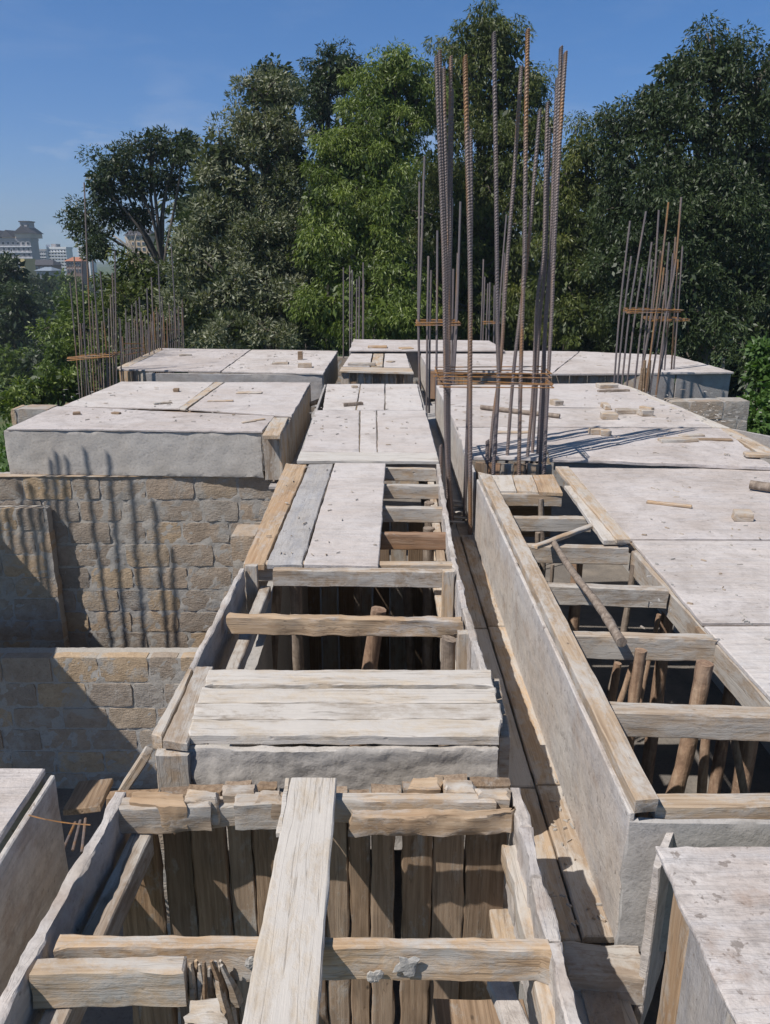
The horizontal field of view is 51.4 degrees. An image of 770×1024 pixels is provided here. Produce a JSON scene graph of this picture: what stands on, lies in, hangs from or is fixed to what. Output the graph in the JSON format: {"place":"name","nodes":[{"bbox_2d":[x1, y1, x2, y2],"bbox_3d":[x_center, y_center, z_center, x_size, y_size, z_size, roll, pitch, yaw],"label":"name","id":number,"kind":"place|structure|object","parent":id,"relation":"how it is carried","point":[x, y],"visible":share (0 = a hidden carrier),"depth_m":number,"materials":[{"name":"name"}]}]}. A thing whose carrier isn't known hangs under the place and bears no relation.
{"place":"outdoors","nodes":[
{"label":"outdoors","id":0,"kind":"place"},
{"bbox_2d":[35,260,62,274],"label":"house","id":1,"kind":"structure","parent":0,"point":[39,264],"depth_m":239.96,"materials":[{"name":"grey paint"}]},
{"bbox_2d":[0,262,754,470],"bbox_3d":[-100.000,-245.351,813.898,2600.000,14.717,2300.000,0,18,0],"label":"ground","id":2,"kind":"structure","parent":0,"point":[104,267],"depth_m":120.95,"materials":[{"name":"green plant"}]},
{"bbox_2d":[0,421,9,471],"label":"weeds","id":3,"kind":"object","parent":2,"relation":"on","point":[2,452],"visible":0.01,"depth_m":17.34,"materials":[{"name":"green plant"}]},
{"bbox_2d":[0,221,42,270],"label":"apartment block","id":4,"kind":"structure","parent":2,"relation":"on","point":[22,240],"depth_m":284.89,"materials":[{"name":"grey paint"}]},
{"bbox_2d":[0,249,43,354],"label":"eucalyptus tree","id":5,"kind":"object","parent":2,"relation":"on","point":[18,314],"visible":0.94,"depth_m":58.40,"materials":[{"name":"green plant"}]},
{"bbox_2d":[0,341,44,402],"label":"valley tree","id":6,"kind":"object","parent":2,"relation":"on","point":[8,362],"visible":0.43,"depth_m":48.78,"materials":[{"name":"green plant"}]},
{"bbox_2d":[20,259,35,277],"bbox_3d":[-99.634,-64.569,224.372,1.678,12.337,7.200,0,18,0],"label":"house","id":7,"kind":"structure","parent":2,"relation":"on","point":[30,265],"depth_m":223.40,"materials":[{"name":"grey paint"}]},
{"bbox_2d":[13,273,45,302],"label":"valley tree","id":8,"kind":"object","parent":2,"relation":"on","point":[32,279],"visible":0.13,"depth_m":112.71,"materials":[{"name":"green plant"}]},
{"bbox_2d":[6,343,58,384],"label":"valley tree","id":9,"kind":"object","parent":2,"relation":"on","point":[26,368],"visible":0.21,"depth_m":44.10,"materials":[{"name":"green plant"}]},
{"bbox_2d":[34,267,60,282],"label":"house","id":10,"kind":"structure","parent":2,"relation":"on","point":[50,270],"depth_m":211.34,"materials":[{"name":"grey paint"}]},
{"bbox_2d":[0,360,98,423],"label":"broadleaf bush","id":11,"kind":"object","parent":2,"relation":"on","point":[43,388],"visible":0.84,"depth_m":18.56,"materials":[{"name":"green plant"}]},
{"bbox_2d":[22,311,78,353],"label":"valley tree","id":12,"kind":"object","parent":2,"relation":"on","point":[34,343],"visible":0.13,"depth_m":58.19,"materials":[{"name":"green plant"}]},
{"bbox_2d":[33,272,67,295],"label":"valley tree","id":13,"kind":"object","parent":2,"relation":"on","point":[51,284],"visible":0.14,"depth_m":114.56,"materials":[{"name":"green plant"}]},
{"bbox_2d":[32,284,69,319],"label":"valley tree","id":14,"kind":"object","parent":2,"relation":"on","point":[46,303],"visible":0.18,"depth_m":81.35,"materials":[{"name":"green plant"}]},
{"bbox_2d":[46,244,72,274],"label":"apartment block","id":15,"kind":"structure","parent":2,"relation":"on","point":[58,253],"depth_m":323.99,"materials":[{"name":"white paint"}]},
{"bbox_2d":[42,268,87,294],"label":"valley tree","id":16,"kind":"object","parent":2,"relation":"on","point":[66,279],"visible":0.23,"depth_m":119.22,"materials":[{"name":"green plant"}]},
{"bbox_2d":[50,283,84,327],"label":"valley tree","id":17,"kind":"object","parent":2,"relation":"on","point":[73,292],"visible":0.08,"depth_m":91.33,"materials":[{"name":"green plant"}]},
{"bbox_2d":[24,290,125,388],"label":"mango tree","id":18,"kind":"object","parent":2,"relation":"on","point":[65,349],"visible":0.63,"depth_m":27.97,"materials":[{"name":"green plant"}]},
{"bbox_2d":[65,257,90,286],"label":"house","id":19,"kind":"structure","parent":2,"relation":"on","point":[70,265],"depth_m":249.11,"materials":[{"name":"brown paint"}]},
{"bbox_2d":[53,123,203,372],"bbox_3d":[-10.057,-10.160,32.344,6.190,10.136,2.794,-4,18,-12],"label":"acacia tree","id":20,"kind":"object","parent":2,"relation":"on","point":[102,184],"visible":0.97,"depth_m":31.31,"materials":[{"name":"green plant"}]},
{"bbox_2d":[113,233,165,372],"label":"bare tree","id":21,"kind":"object","parent":2,"relation":"on","point":[129,245],"visible":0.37,"depth_m":26.53,"materials":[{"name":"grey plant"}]},
{"bbox_2d":[123,228,157,284],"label":"apartment block","id":22,"kind":"structure","parent":2,"relation":"on","point":[139,242],"depth_m":227.73,"materials":[{"name":"beige paint"}]},
{"bbox_2d":[85,245,197,371],"bbox_3d":[-7.720,-5.813,25.591,2.791,5.265,4.652,-13,22,-36],"label":"eucalyptus tree","id":23,"kind":"object","parent":2,"relation":"on","point":[133,283],"visible":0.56,"depth_m":25.29,"materials":[{"name":"green plant"}]},
{"bbox_2d":[0,267,332,417],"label":"woodland","id":24,"kind":"object","parent":2,"relation":"on","point":[91,289],"visible":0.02,"depth_m":76.28,"materials":[{"name":"green plant"}]},
{"bbox_2d":[141,177,264,348],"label":"eucalyptus tree","id":25,"kind":"object","parent":2,"relation":"on","point":[179,207],"visible":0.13,"depth_m":41.16,"materials":[{"name":"green plant"}]},
{"bbox_2d":[153,64,318,349],"bbox_3d":[-4.353,-8.043,23.922,4.782,10.400,5.756,0,18,0],"label":"silver oak tree","id":26,"kind":"object","parent":2,"relation":"on","point":[259,245],"visible":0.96,"depth_m":23.70,"materials":[{"name":"green plant"}]},
{"bbox_2d":[205,157,325,349],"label":"eucalyptus tree","id":27,"kind":"object","parent":2,"relation":"on","point":[259,347],"depth_m":43.30,"materials":[{"name":"green plant"}]},
{"bbox_2d":[245,52,309,349],"bbox_3d":[-4.255,-12.043,34.043,2.938,13.193,2.052,0,18,0],"label":"tree","id":28,"kind":"object","parent":2,"relation":"on","point":[264,65],"visible":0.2,"depth_m":31.99,"materials":[{"name":"green plant"}]},
{"bbox_2d":[266,171,342,353],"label":"eucalyptus tree","id":29,"kind":"object","parent":2,"relation":"on","point":[307,344],"visible":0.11,"depth_m":27.40,"materials":[{"name":"green plant"}]},
{"bbox_2d":[289,33,367,350],"bbox_3d":[-2.151,-11.718,32.078,3.220,13.082,2.752,0,18,0],"label":"eucalyptus tree","id":30,"kind":"object","parent":2,"relation":"on","point":[323,75],"visible":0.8,"depth_m":30.25,"materials":[{"name":"green plant"}]},
{"bbox_2d":[282,38,457,352],"bbox_3d":[-0.351,-8.352,23.780,5.245,11.165,6.904,0,18,0],"label":"eucalyptus tree","id":31,"kind":"object","parent":2,"relation":"on","point":[373,143],"visible":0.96,"depth_m":23.23,"materials":[{"name":"green plant"}]},
{"bbox_2d":[57,486,769,1023],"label":"floor slab","id":32,"kind":"structure","parent":2,"relation":"on","point":[679,682],"depth_m":8.04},
{"bbox_2d":[0,768,68,996],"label":"formwork box","id":33,"kind":"object","parent":32,"relation":"on","point":[34,871],"visible":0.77,"depth_m":2.32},
{"bbox_2d":[11,404,57,425],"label":"block wall","id":34,"kind":"structure","parent":32,"relation":"on","point":[21,413],"depth_m":9.40,"materials":[{"name":"stone"}]},
{"bbox_2d":[0,505,69,647],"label":"block wall","id":35,"kind":"structure","parent":32,"relation":"on","point":[32,611],"depth_m":7.73,"materials":[{"name":"stone"}]},
{"bbox_2d":[63,778,112,815],"bbox_3d":[-1.376,1.321,3.717,0.165,0.032,0.316,-3,5,-9],"label":"loose plank","id":36,"kind":"object","parent":32,"relation":"on","point":[88,796],"visible":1,"depth_m":3.67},
{"bbox_2d":[67,182,122,398],"bbox_3d":[-3.942,-2.804,10.757,0.803,3.068,0.597,0,18,0],"label":"rebar cage","id":37,"kind":"object","parent":32,"relation":"on","point":[113,354],"visible":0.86,"depth_m":10.99,"materials":[{"name":"metal"}]},
{"bbox_2d":[0,647,197,788],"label":"block wall","id":38,"kind":"structure","parent":32,"relation":"on","point":[70,718],"depth_m":7.05,"materials":[{"name":"stone"}]},
{"bbox_2d":[230,524,258,579],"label":"stone pier","id":39,"kind":"structure","parent":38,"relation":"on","point":[242,537],"depth_m":6.61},
{"bbox_2d":[0,471,277,647],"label":"block wall","id":40,"kind":"structure","parent":32,"relation":"on","point":[145,562],"depth_m":7.76,"materials":[{"name":"stone"}]},
{"bbox_2d":[0,381,310,479],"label":"formwork deck","id":41,"kind":"structure","parent":40,"relation":"on","point":[141,440],"depth_m":7.53,"materials":[{"name":"concrete"}]},
{"bbox_2d":[158,505,317,1023],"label":"bearing wall","id":42,"kind":"structure","parent":32,"relation":"on","point":[260,657],"depth_m":4.82,"materials":[{"name":"stone"}]},
{"bbox_2d":[307,518,424,669],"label":"plank wall","id":43,"kind":"structure","parent":42,"relation":"attached to","point":[346,607],"depth_m":6.98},
{"bbox_2d":[271,586,281,669],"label":"wooden prop","id":44,"kind":"object","parent":32,"relation":"on","point":[276,600],"visible":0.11,"depth_m":4.67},
{"bbox_2d":[0,773,581,1023],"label":"formwork box","id":45,"kind":"object","parent":32,"relation":"on","point":[79,956],"visible":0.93,"depth_m":2.30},
{"bbox_2d":[242,777,336,1023],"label":"loose plank","id":46,"kind":"object","parent":45,"relation":"on","point":[285,986],"visible":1,"depth_m":1.87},
{"bbox_2d":[276,778,289,837],"bbox_3d":[-0.285,0.833,2.264,0.020,0.022,0.241,0,18,0],"label":"wood sliver","id":47,"kind":"object","parent":46,"relation":"on","point":[283,805],"visible":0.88,"depth_m":2.25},
{"bbox_2d":[289,586,304,746],"bbox_3d":[-0.537,1.745,4.851,0.152,2.952,0.082,0,18,0],"label":"wooden prop","id":48,"kind":"object","parent":32,"relation":"on","point":[297,655],"visible":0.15,"depth_m":4.50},
{"bbox_2d":[243,463,456,746],"bbox_3d":[-0.180,1.378,5.698,1.211,3.078,2.400,0,18,0],"label":"formwork box","id":49,"kind":"object","parent":32,"relation":"on","point":[354,535],"visible":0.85,"depth_m":5.00,"materials":[{"name":"grey wood"}]},
{"bbox_2d":[343,262,364,357],"bbox_3d":[-0.595,-3.785,15.059,0.429,1.744,0.025,0,18,0],"label":"rebar cage","id":50,"kind":"object","parent":32,"relation":"on","point":[363,281],"visible":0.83,"depth_m":15.04,"materials":[{"name":"metal"}]},
{"bbox_2d":[325,606,385,934],"bbox_3d":[-0.276,1.908,4.168,0.564,3.065,0.094,0,18,0],"label":"wooden prop","id":51,"kind":"object","parent":32,"relation":"on","point":[371,653],"visible":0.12,"depth_m":3.74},
{"bbox_2d":[353,587,361,669],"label":"wooden prop","id":52,"kind":"object","parent":32,"relation":"on","point":[357,656],"visible":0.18,"depth_m":6.16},
{"bbox_2d":[188,357,605,485],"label":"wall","id":53,"kind":"structure","parent":32,"relation":"on","point":[555,473],"depth_m":16.76,"materials":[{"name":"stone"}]},
{"bbox_2d":[402,587,419,745],"bbox_3d":[0.205,1.644,5.973,0.179,2.466,0.078,0,18,0],"label":"wooden prop","id":54,"kind":"object","parent":32,"relation":"on","point":[409,641],"visible":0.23,"depth_m":5.71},
{"bbox_2d":[349,339,504,377],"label":"formwork deck","id":55,"kind":"structure","parent":32,"relation":"on","point":[361,345],"depth_m":13.66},
{"bbox_2d":[432,592,438,746],"bbox_3d":[0.370,1.624,6.175,0.115,2.382,0.082,0,18,0],"label":"wooden prop","id":56,"kind":"object","parent":32,"relation":"on","point":[435,660],"visible":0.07,"depth_m":5.96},
{"bbox_2d":[480,214,506,343],"bbox_3d":[2.098,-4.441,15.535,0.445,2.508,0.331,0,18,0],"label":"rebar cage","id":57,"kind":"object","parent":32,"relation":"on","point":[489,322],"visible":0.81,"depth_m":15.58,"materials":[{"name":"metal"}]},
{"bbox_2d":[438,515,624,1023],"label":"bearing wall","id":58,"kind":"structure","parent":32,"relation":"on","point":[594,1007],"depth_m":2.27,"materials":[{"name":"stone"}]},
{"bbox_2d":[269,390,644,1023],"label":"beam channel","id":59,"kind":"object","parent":58,"relation":"on","point":[610,968],"visible":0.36,"depth_m":2.85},
{"bbox_2d":[117,348,337,406],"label":"formwork deck","id":60,"kind":"structure","parent":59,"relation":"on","point":[318,378],"depth_m":11.73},
{"bbox_2d":[120,244,184,372],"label":"starter bars","id":61,"kind":"object","parent":60,"relation":"on","point":[147,343],"visible":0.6,"depth_m":13.26,"materials":[{"name":"metal"}]},
{"bbox_2d":[118,667,509,851],"bbox_3d":[-0.218,0.894,2.961,1.334,0.504,0.645,0,18,0],"label":"formwork box","id":62,"kind":"object","parent":59,"relation":"on","point":[462,714],"visible":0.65,"depth_m":2.69,"materials":[{"name":"wood"}]},
{"bbox_2d":[189,557,486,746],"bbox_3d":[-0.183,1.464,3.984,1.160,2.227,1.238,0,18,0],"label":"formwork box","id":63,"kind":"object","parent":59,"relation":"on","point":[242,620],"visible":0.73,"depth_m":3.54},
{"bbox_2d":[297,384,438,483],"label":"formwork deck","id":64,"kind":"structure","parent":59,"relation":"on","point":[403,449],"depth_m":7.40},
{"bbox_2d":[339,352,413,401],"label":"formwork deck","id":65,"kind":"structure","parent":59,"relation":"on","point":[399,370],"depth_m":11.41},
{"bbox_2d":[63,350,762,931],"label":"wood chips","id":66,"kind":"object","parent":59,"relation":"on","point":[567,456],"visible":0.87,"depth_m":5.53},
{"bbox_2d":[65,352,769,926],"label":"mortar crumbs","id":67,"kind":"object","parent":59,"relation":"on","point":[643,590],"visible":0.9,"depth_m":4.42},
{"bbox_2d":[415,156,461,415],"bbox_3d":[0.676,-2.852,10.345,0.592,3.167,0.580,0,18,0],"label":"rebar cage","id":68,"kind":"object","parent":59,"relation":"on","point":[455,322],"visible":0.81,"depth_m":10.23,"materials":[{"name":"metal"}]},
{"bbox_2d":[431,28,567,534],"bbox_3d":[0.789,-1.509,5.777,0.925,3.467,0.603,0,18,0],"label":"rebar cage","id":69,"kind":"object","parent":59,"relation":"on","point":[445,170],"visible":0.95,"depth_m":5.74,"materials":[{"name":"metal"}]},
{"bbox_2d":[420,351,733,399],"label":"formwork deck","id":70,"kind":"structure","parent":59,"relation":"on","point":[694,379],"depth_m":11.40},
{"bbox_2d":[613,197,689,397],"bbox_3d":[3.688,-2.712,10.403,0.746,2.505,1.751,15,23,40],"label":"rebar cage","id":71,"kind":"object","parent":70,"relation":"on","point":[645,383],"visible":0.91,"depth_m":10.14,"materials":[{"name":"metal"}]},
{"bbox_2d":[436,383,769,532],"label":"formwork deck","id":72,"kind":"structure","parent":59,"relation":"on","point":[570,436],"depth_m":7.06,"materials":[{"name":"grey"}]},
{"bbox_2d":[480,405,560,417],"bbox_3d":[1.335,-0.999,7.952,0.846,0.055,0.051,11,21,32],"label":"loose pole","id":73,"kind":"object","parent":72,"relation":"on","point":[515,411],"visible":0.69,"depth_m":7.96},
{"bbox_2d":[600,411,618,419],"bbox_3d":[2.162,-0.932,7.730,0.153,0.064,0.129,0,18,0],"label":"wood offcut","id":74,"kind":"object","parent":72,"relation":"on","point":[608,415],"visible":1,"depth_m":7.67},
{"bbox_2d":[657,436,698,442],"bbox_3d":[2.471,-0.609,6.756,0.329,0.036,0.109,-2,18,-7],"label":"wood offcut","id":75,"kind":"object","parent":72,"relation":"on","point":[677,439],"visible":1,"depth_m":6.72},
{"bbox_2d":[743,451,769,458],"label":"wood offcut","id":76,"kind":"object","parent":72,"relation":"on","point":[757,455],"visible":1,"depth_m":6.20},
{"bbox_2d":[475,472,769,951],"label":"formwork box","id":77,"kind":"object","parent":59,"relation":"on","point":[607,789],"visible":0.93,"depth_m":2.86,"materials":[{"name":"grey wood"}]},
{"bbox_2d":[551,540,626,646],"bbox_3d":[0.941,0.340,3.818,0.054,0.045,1.239,-1,18,-2],"label":"loose pole","id":78,"kind":"object","parent":77,"relation":"on","point":[619,638],"visible":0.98,"depth_m":3.60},
{"bbox_2d":[634,833,769,1023],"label":"formwork box","id":79,"kind":"object","parent":59,"relation":"on","point":[717,966],"visible":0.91,"depth_m":1.99,"materials":[{"name":"grey"}]},
{"bbox_2d":[538,499,545,577],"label":"wooden prop","id":80,"kind":"object","parent":32,"relation":"on","point":[542,567],"visible":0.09,"depth_m":5.48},
{"bbox_2d":[568,564,582,630],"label":"wooden prop","id":81,"kind":"object","parent":32,"relation":"on","point":[574,617],"visible":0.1,"depth_m":4.72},
{"bbox_2d":[607,661,621,701],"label":"wooden prop","id":82,"kind":"object","parent":32,"relation":"on","point":[615,678],"visible":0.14,"depth_m":3.58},
{"bbox_2d":[606,563,634,697],"bbox_3d":[1.279,1.720,4.843,0.208,3.004,0.045,0,18,0],"label":"wooden prop","id":83,"kind":"object","parent":32,"relation":"on","point":[626,617],"visible":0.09,"depth_m":4.47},
{"bbox_2d":[617,662,632,701],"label":"wooden prop","id":84,"kind":"object","parent":32,"relation":"on","point":[624,690],"visible":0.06,"depth_m":3.71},
{"bbox_2d":[606,648,646,945],"bbox_3d":[1.049,2.031,3.736,0.079,3.076,0.062,0,18,0],"label":"wooden prop","id":85,"kind":"object","parent":32,"relation":"on","point":[635,685],"visible":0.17,"depth_m":3.29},
{"bbox_2d":[634,614,660,741],"bbox_3d":[1.268,1.894,4.479,0.255,2.890,0.028,0,18,0],"label":"wooden prop","id":86,"kind":"object","parent":32,"relation":"on","point":[655,630],"visible":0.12,"depth_m":4.12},
{"bbox_2d":[555,466,769,817],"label":"formwork deck","id":87,"kind":"structure","parent":32,"relation":"on","point":[613,506],"depth_m":4.49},
{"bbox_2d":[531,523,592,548],"bbox_3d":[1.044,0.124,4.514,0.041,0.025,0.710,16,22,42],"label":"loose lath","id":88,"kind":"object","parent":87,"relation":"on","point":[562,536],"visible":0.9,"depth_m":4.45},
{"bbox_2d":[646,500,691,507],"bbox_3d":[1.825,-0.051,5.139,0.279,0.027,0.035,8,19,25],"label":"wood offcut","id":89,"kind":"object","parent":87,"relation":"on","point":[668,504],"visible":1,"depth_m":5.13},
{"bbox_2d":[731,509,753,521],"bbox_3d":[2.165,0.021,4.853,0.116,0.058,0.091,2,18,5],"label":"wood offcut","id":90,"kind":"object","parent":87,"relation":"on","point":[743,515],"visible":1,"depth_m":4.82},
{"bbox_2d":[749,480,769,491],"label":"round offcut","id":91,"kind":"object","parent":87,"relation":"on","point":[759,485],"visible":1,"depth_m":5.42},
{"bbox_2d":[665,659,713,793],"bbox_3d":[1.089,2.069,3.537,0.340,3.128,0.077,0,18,0],"label":"wooden prop","id":92,"kind":"object","parent":32,"relation":"on","point":[703,671],"visible":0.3,"depth_m":3.15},
{"bbox_2d":[623,552,769,753],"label":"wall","id":93,"kind":"structure","parent":32,"relation":"on","point":[717,681],"depth_m":9.02,"materials":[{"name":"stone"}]},
{"bbox_2d":[664,397,749,430],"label":"block wall","id":94,"kind":"structure","parent":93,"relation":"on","point":[724,405],"depth_m":10.29,"materials":[{"name":"stone"}]},
{"bbox_2d":[697,739,709,793],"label":"wooden prop","id":95,"kind":"object","parent":32,"relation":"on","point":[704,753],"visible":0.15,"depth_m":3.08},
{"bbox_2d":[730,740,748,793],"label":"wooden prop","id":96,"kind":"object","parent":32,"relation":"on","point":[739,766],"visible":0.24,"depth_m":3.02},
{"bbox_2d":[380,145,467,339],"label":"eucalyptus tree","id":97,"kind":"object","parent":2,"relation":"on","point":[421,154],"visible":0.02,"depth_m":43.84,"materials":[{"name":"green plant"}]},
{"bbox_2d":[323,176,563,356],"bbox_3d":[2.343,-8.995,30.761,9.509,8.209,5.799,0,18,0],"label":"understory tree","id":98,"kind":"object","parent":2,"relation":"on","point":[526,345],"visible":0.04,"depth_m":30.44,"materials":[{"name":"green plant"}]},
{"bbox_2d":[398,0,560,350],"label":"eucalyptus tree","id":99,"kind":"object","parent":2,"relation":"on","point":[476,48],"visible":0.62,"depth_m":27.29,"materials":[{"name":"green plant"}]},
{"bbox_2d":[511,166,604,349],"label":"eucalyptus tree","id":100,"kind":"object","parent":2,"relation":"on","point":[534,274],"depth_m":43.30,"materials":[{"name":"green plant"}]},
{"bbox_2d":[515,110,631,350],"bbox_3d":[6.194,-8.213,25.982,3.826,9.170,3.802,0,18,0],"label":"eucalyptus tree","id":101,"kind":"object","parent":2,"relation":"on","point":[575,194],"visible":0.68,"depth_m":25.53,"materials":[{"name":"green plant"}]},
{"bbox_2d":[560,185,687,382],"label":"eucalyptus tree","id":102,"kind":"object","parent":2,"relation":"on","point":[634,352],"visible":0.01,"depth_m":43.34,"materials":[{"name":"green plant"}]},
{"bbox_2d":[526,244,769,403],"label":"understory tree","id":103,"kind":"object","parent":2,"relation":"on","point":[609,347],"visible":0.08,"depth_m":30.66,"materials":[{"name":"green plant"}]},
{"bbox_2d":[575,9,769,363],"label":"eucalyptus tree","id":104,"kind":"object","parent":2,"relation":"on","point":[719,210],"visible":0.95,"depth_m":23.22,"materials":[{"name":"green plant"}]},
{"bbox_2d":[685,320,738,368],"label":"sapling","id":105,"kind":"object","parent":2,"relation":"on","point":[703,353],"visible":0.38,"depth_m":24.55,"materials":[{"name":"green plant"}]},
{"bbox_2d":[697,310,754,369],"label":"sapling","id":106,"kind":"object","parent":2,"relation":"on","point":[721,362],"visible":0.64,"depth_m":23.47,"materials":[{"name":"green plant"}]},
{"bbox_2d":[718,314,769,394],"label":"sapling","id":107,"kind":"object","parent":2,"relation":"on","point":[732,358],"visible":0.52,"depth_m":22.70,"materials":[{"name":"green plant"}]},
{"bbox_2d":[732,334,765,392],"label":"sapling","id":108,"kind":"object","parent":2,"relation":"on","point":[739,381],"visible":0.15,"depth_m":22.05,"materials":[{"name":"green plant"}]},
{"bbox_2d":[729,59,769,323],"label":"eucalyptus tree","id":109,"kind":"object","parent":2,"relation":"on","point":[767,318],"visible":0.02,"depth_m":28.22,"materials":[{"name":"green plant"}]},
{"bbox_2d":[735,332,769,388],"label":"leafy shoot","id":110,"kind":"object","parent":2,"relation":"on","point":[757,366],"visible":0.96,"depth_m":12.25,"materials":[{"name":"green plant"}]},
{"bbox_2d":[737,374,769,435],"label":"broadleaf bush","id":111,"kind":"object","parent":2,"relation":"on","point":[761,402],"visible":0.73,"depth_m":11.34,"materials":[{"name":"green plant"}]},
{"bbox_2d":[0,0,769,261],"label":"sky","id":112,"kind":"structure","parent":0,"point":[74,74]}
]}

